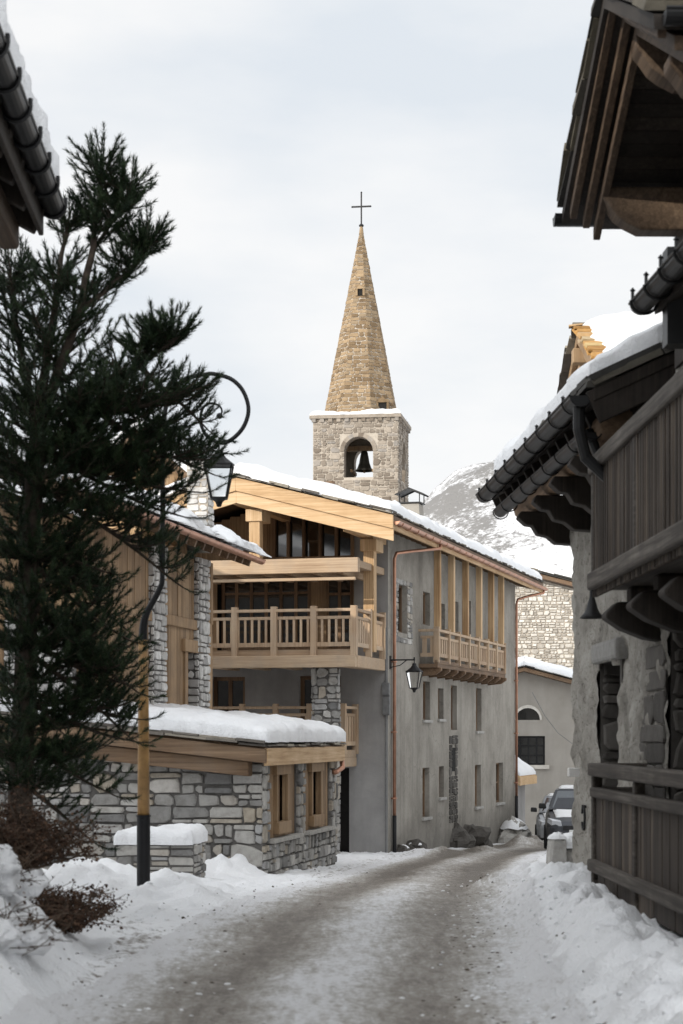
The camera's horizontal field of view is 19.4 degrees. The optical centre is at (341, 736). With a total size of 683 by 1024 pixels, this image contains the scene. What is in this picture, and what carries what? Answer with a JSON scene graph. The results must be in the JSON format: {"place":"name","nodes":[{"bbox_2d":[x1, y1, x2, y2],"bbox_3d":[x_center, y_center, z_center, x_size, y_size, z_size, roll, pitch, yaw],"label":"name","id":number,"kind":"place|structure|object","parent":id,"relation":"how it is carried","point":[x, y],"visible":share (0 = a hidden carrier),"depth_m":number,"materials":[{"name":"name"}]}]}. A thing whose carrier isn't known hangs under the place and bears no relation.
{"place":"outdoors","nodes":[
{"label":"outdoors","id":0,"kind":"place"},
{"bbox_2d":[0,834,589,1023],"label":"road","id":1,"kind":"structure","parent":0,"point":[366,949],"depth_m":14.64,"materials":[{"name":"grey snow"}]},
{"bbox_2d":[0,869,635,1023],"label":"dirt crumbs","id":2,"kind":"object","parent":1,"relation":"on","point":[466,969],"visible":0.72,"depth_m":14.50,"materials":[{"name":"brown soil"}]},
{"bbox_2d":[531,793,553,839],"bbox_3d":[7.001,2.532,62.547,2.116,1.549,4.195,0,0,7],"label":"parked car","id":3,"kind":"object","parent":1,"relation":"on","point":[540,824],"visible":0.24,"depth_m":61.31,"materials":[{"name":"silver metal"}]},
{"bbox_2d":[0,0,674,516],"label":"sky","id":4,"kind":"structure","parent":0,"point":[263,123],"materials":[{"name":"white"}]},
{"bbox_2d":[0,843,682,1023],"bbox_3d":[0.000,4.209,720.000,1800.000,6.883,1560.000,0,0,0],"label":"ground","id":5,"kind":"structure","parent":0,"point":[607,969],"depth_m":14.49,"materials":[{"name":"white snow"}]},
{"bbox_2d":[0,841,48,896],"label":"snowy shrub","id":6,"kind":"object","parent":5,"relation":"on","point":[15,878],"visible":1,"depth_m":13.11,"materials":[{"name":"white snow"}]},
{"bbox_2d":[0,0,67,248],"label":"roof","id":7,"kind":"structure","parent":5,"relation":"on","point":[31,197],"depth_m":14.41,"materials":[{"name":"metal"}]},
{"bbox_2d":[0,892,81,955],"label":"snowy shrub","id":8,"kind":"object","parent":5,"relation":"on","point":[24,932],"visible":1,"depth_m":11.78,"materials":[{"name":"white snow"}]},
{"bbox_2d":[0,779,114,869],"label":"bare shrub","id":9,"kind":"object","parent":5,"relation":"on","point":[34,828],"visible":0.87,"depth_m":15.65,"materials":[{"name":"brown plant"}]},
{"bbox_2d":[24,874,131,933],"bbox_3d":[-2.103,1.248,15.079,0.971,0.470,1.308,0,0,0],"label":"bare shrub","id":10,"kind":"object","parent":5,"relation":"on","point":[78,904],"visible":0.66,"depth_m":14.96,"materials":[{"name":"brown plant"}]},
{"bbox_2d":[0,121,249,852],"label":"pine tree","id":11,"kind":"object","parent":5,"relation":"on","point":[77,435],"visible":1,"depth_m":18.60,"materials":[{"name":"green plant"}]},
{"bbox_2d":[0,435,271,709],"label":"timber house","id":12,"kind":"structure","parent":5,"relation":"on","point":[180,624],"depth_m":38.81,"materials":[{"name":"brown wood"}]},
{"bbox_2d":[181,639,202,704],"bbox_3d":[-3.084,-1.286,40.203,0.290,1.315,1.432,0,0,11],"label":"door","id":13,"kind":"structure","parent":12,"relation":"in","point":[187,645],"depth_m":39.61,"materials":[{"name":"brown wood"}]},
{"bbox_2d":[108,415,186,489],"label":"gabled timber house","id":14,"kind":"structure","parent":5,"relation":"on","point":[172,478],"depth_m":55.65,"materials":[{"name":"brown wood"}]},
{"bbox_2d":[113,823,207,877],"bbox_3d":[-2.589,1.858,28.740,1.185,1.204,1.273,0,0,4],"label":"stone planter","id":15,"kind":"object","parent":5,"relation":"on","point":[179,847],"visible":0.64,"depth_m":28.19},
{"bbox_2d":[0,695,345,873],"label":"stone outbuilding","id":16,"kind":"structure","parent":5,"relation":"on","point":[259,791],"depth_m":32.27,"materials":[{"name":"grey stone"}]},
{"bbox_2d":[279,775,279,819],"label":"window","id":17,"kind":"structure","parent":16,"relation":"in","point":[279,775],"depth_m":33.73,"materials":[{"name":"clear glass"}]},
{"bbox_2d":[313,772,313,813],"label":"window","id":18,"kind":"structure","parent":16,"relation":"in","point":[313,772],"depth_m":36.56,"materials":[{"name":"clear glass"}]},
{"bbox_2d":[136,372,250,885],"bbox_3d":[-1.585,-0.980,21.400,1.223,5.860,0.344,0,0,0],"label":"street lamp","id":19,"kind":"object","parent":5,"relation":"on","point":[225,467],"visible":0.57,"depth_m":21.35,"materials":[{"name":"black metal"}]},
{"bbox_2d":[93,463,547,853],"bbox_3d":[0.338,-1.500,56.091,7.637,10.200,21.250,0,0,15],"label":"chalet","id":20,"kind":"object","parent":5,"relation":"on","point":[332,604],"visible":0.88,"depth_m":48.74,"materials":[{"name":"paint"}]},
{"bbox_2d":[214,677,244,711],"bbox_3d":[-2.725,-0.921,49.220,0.851,1.108,0.100,0,0,15],"label":"window","id":21,"kind":"structure","parent":20,"relation":"in","point":[228,691],"depth_m":49.20,"materials":[{"name":"brown glass"}]},
{"bbox_2d":[222,577,310,649],"bbox_3d":[-1.835,-3.007,48.898,2.272,1.793,0.100,0,0,15],"label":"window","id":22,"kind":"structure","parent":20,"relation":"in","point":[249,595],"depth_m":48.87,"materials":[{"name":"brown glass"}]},
{"bbox_2d":[272,516,353,558],"bbox_3d":[-0.672,-4.977,48.466,2.043,1.308,0.170,0,0,15],"label":"loft window","id":23,"kind":"structure","parent":20,"relation":"in","point":[298,538],"depth_m":48.52,"materials":[{"name":"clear glass"}]},
{"bbox_2d":[300,676,340,719],"bbox_3d":[-0.475,-0.644,48.615,1.057,1.675,0.100,0,0,15],"label":"window","id":24,"kind":"structure","parent":20,"relation":"in","point":[305,681],"depth_m":48.70,"materials":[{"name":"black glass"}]},
{"bbox_2d":[326,580,352,648],"bbox_3d":[-0.041,-2.973,48.415,0.688,1.750,0.100,0,0,15],"label":"window","id":25,"kind":"structure","parent":20,"relation":"in","point":[338,594],"depth_m":48.39,"materials":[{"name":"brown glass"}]},
{"bbox_2d":[339,768,348,851],"bbox_3d":[0.004,2.074,48.501,0.480,2.651,0.050,0,0,15],"label":"door","id":26,"kind":"structure","parent":20,"relation":"in","point":[344,794],"depth_m":48.45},
{"bbox_2d":[397,585,401,632],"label":"window","id":27,"kind":"structure","parent":20,"relation":"in","point":[399,591],"depth_m":49.92,"materials":[{"name":"grey glass"}]},
{"bbox_2d":[389,656,422,692],"bbox_3d":[1.553,-1.510,48.093,0.800,0.891,0.396,0,0,15],"label":"wall lantern","id":28,"kind":"object","parent":20,"relation":"attached to","point":[414,672],"depth_m":47.95,"materials":[{"name":"black metal"}]},
{"bbox_2d":[423,593,424,624],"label":"window","id":29,"kind":"structure","parent":20,"relation":"in","point":[423,593],"depth_m":52.47,"materials":[{"name":"grey glass"}]},
{"bbox_2d":[422,682,432,722],"bbox_3d":[2.136,-0.909,52.099,0.300,1.076,0.992,0,0,15],"label":"window","id":30,"kind":"structure","parent":20,"relation":"in","point":[423,721],"depth_m":52.47,"materials":[{"name":"grey glass"}]},
{"bbox_2d":[422,768,432,820],"bbox_3d":[2.121,1.479,52.042,0.300,1.359,0.991,0,0,15],"label":"window","id":31,"kind":"structure","parent":20,"relation":"in","point":[423,769],"depth_m":52.41,"materials":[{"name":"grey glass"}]},
{"bbox_2d":[437,689,446,721],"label":"window","id":32,"kind":"structure","parent":20,"relation":"in","point":[438,720],"depth_m":54.10,"materials":[{"name":"grey glass"}]},
{"bbox_2d":[451,686,451,729],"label":"window","id":33,"kind":"structure","parent":20,"relation":"in","point":[451,686],"depth_m":55.81,"materials":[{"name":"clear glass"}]},
{"bbox_2d":[474,765,483,809],"bbox_3d":[3.934,1.467,58.769,0.300,1.301,1.068,0,0,15],"label":"window","id":34,"kind":"structure","parent":20,"relation":"in","point":[480,807],"depth_m":59.18,"materials":[{"name":"grey glass"}]},
{"bbox_2d":[475,689,483,733],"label":"window","id":35,"kind":"structure","parent":20,"relation":"in","point":[479,732],"depth_m":59.25,"materials":[{"name":"grey glass"}]},
{"bbox_2d":[496,763,505,805],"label":"window","id":36,"kind":"structure","parent":20,"relation":"in","point":[497,764],"depth_m":62.63,"materials":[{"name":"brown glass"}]},
{"bbox_2d":[10,862,682,1023],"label":"snow crumbs","id":37,"kind":"object","parent":5,"relation":"on","point":[592,1013],"visible":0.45,"depth_m":13.42,"materials":[{"name":"white snow"}]},
{"bbox_2d":[309,191,410,501],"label":"church tower","id":38,"kind":"structure","parent":5,"relation":"on","point":[362,414],"depth_m":100.92,"materials":[{"name":"beige stone"}]},
{"bbox_2d":[397,844,410,851],"bbox_3d":[1.501,2.775,48.999,0.501,0.302,0.435,0,0,-1],"label":"boulder","id":39,"kind":"object","parent":5,"relation":"on","point":[402,848],"visible":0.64,"depth_m":48.84,"materials":[{"name":"grey stone"}]},
{"bbox_2d":[406,839,427,849],"bbox_3d":[1.844,2.768,49.895,0.574,0.472,0.709,0,0,-7],"label":"boulder","id":40,"kind":"object","parent":5,"relation":"on","point":[414,844],"visible":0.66,"depth_m":49.69,"materials":[{"name":"grey stone"}]},
{"bbox_2d":[450,822,467,847],"bbox_3d":[3.090,2.851,55.548,1.114,1.162,1.497,0,0,16],"label":"boulder","id":41,"kind":"object","parent":5,"relation":"on","point":[457,828],"visible":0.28,"depth_m":55.21,"materials":[{"name":"grey stone"}]},
{"bbox_2d":[453,830,475,847],"bbox_3d":[3.326,2.962,55.293,0.766,0.771,0.928,0,0,35],"label":"boulder","id":42,"kind":"object","parent":5,"relation":"on","point":[463,839],"visible":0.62,"depth_m":55.03,"materials":[{"name":"grey stone"}]},
{"bbox_2d":[463,824,492,846],"bbox_3d":[3.562,2.996,56.834,1.630,1.049,1.216,0,0,25],"label":"boulder","id":43,"kind":"object","parent":5,"relation":"on","point":[481,834],"visible":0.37,"depth_m":56.31,"materials":[{"name":"grey stone"}]},
{"bbox_2d":[497,815,531,842],"bbox_3d":[5.373,3.099,62.265,1.098,1.347,1.960,0,0,9],"label":"boulder","id":44,"kind":"object","parent":5,"relation":"on","point":[511,827],"visible":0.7,"depth_m":61.74,"materials":[{"name":"grey stone"}]},
{"bbox_2d":[518,757,536,822],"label":"porch","id":45,"kind":"object","parent":5,"relation":"on","point":[527,775],"visible":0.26,"depth_m":67.26,"materials":[{"name":"white wood"}]},
{"bbox_2d":[515,562,574,668],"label":"rubble house","id":46,"kind":"structure","parent":5,"relation":"on","point":[545,630],"depth_m":81.87,"materials":[{"name":"stone"}]},
{"bbox_2d":[518,656,574,834],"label":"grey gabled house","id":47,"kind":"structure","parent":5,"relation":"on","point":[546,726],"depth_m":72.98,"materials":[{"name":"grey paint"}]},
{"bbox_2d":[518,708,539,719],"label":"arched window","id":48,"kind":"structure","parent":47,"relation":"in","point":[526,713],"depth_m":73.27,"materials":[{"name":"black glass"}]},
{"bbox_2d":[518,736,548,768],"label":"window","id":49,"kind":"structure","parent":47,"relation":"in","point":[531,749],"depth_m":73.18,"materials":[{"name":"glass"}]},
{"bbox_2d":[539,785,573,848],"bbox_3d":[6.231,2.059,52.247,2.116,1.608,4.195,0,0,7],"label":"parked car","id":50,"kind":"object","parent":5,"relation":"on","point":[558,817],"visible":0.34,"depth_m":50.97,"materials":[{"name":"grey paint"}]},
{"bbox_2d":[546,831,572,863],"bbox_3d":[3.107,1.705,26.756,0.909,0.909,0.655,0,0,-12],"label":"stone bollard","id":51,"kind":"object","parent":5,"relation":"on","point":[559,847],"visible":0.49,"depth_m":26.42,"materials":[{"name":"grey stone"}]},
{"bbox_2d":[475,0,682,935],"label":"stone house","id":52,"kind":"structure","parent":5,"relation":"on","point":[588,465],"depth_m":16.93,"materials":[{"name":"brown wood"}]},
{"bbox_2d":[580,590,601,618],"bbox_3d":[2.622,-1.395,20.113,0.455,0.405,0.250,0,0,0],"label":"hood lamp","id":53,"kind":"object","parent":52,"relation":"attached to","point":[591,611],"visible":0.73,"depth_m":20.06,"materials":[{"name":"black metal"}]},
{"bbox_2d":[669,632,682,800],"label":"doorway","id":54,"kind":"structure","parent":52,"relation":"in","point":[675,639],"depth_m":17.48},
{"bbox_2d":[557,311,661,393],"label":"slate roofed house","id":55,"kind":"structure","parent":5,"relation":"on","point":[590,339],"depth_m":33.21,"materials":[{"name":"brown wood"}]},
{"bbox_2d":[422,459,573,572],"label":"mountain","id":56,"kind":"structure","parent":0,"point":[451,501],"depth_m":781.01,"materials":[{"name":"white snow"}]}
]}

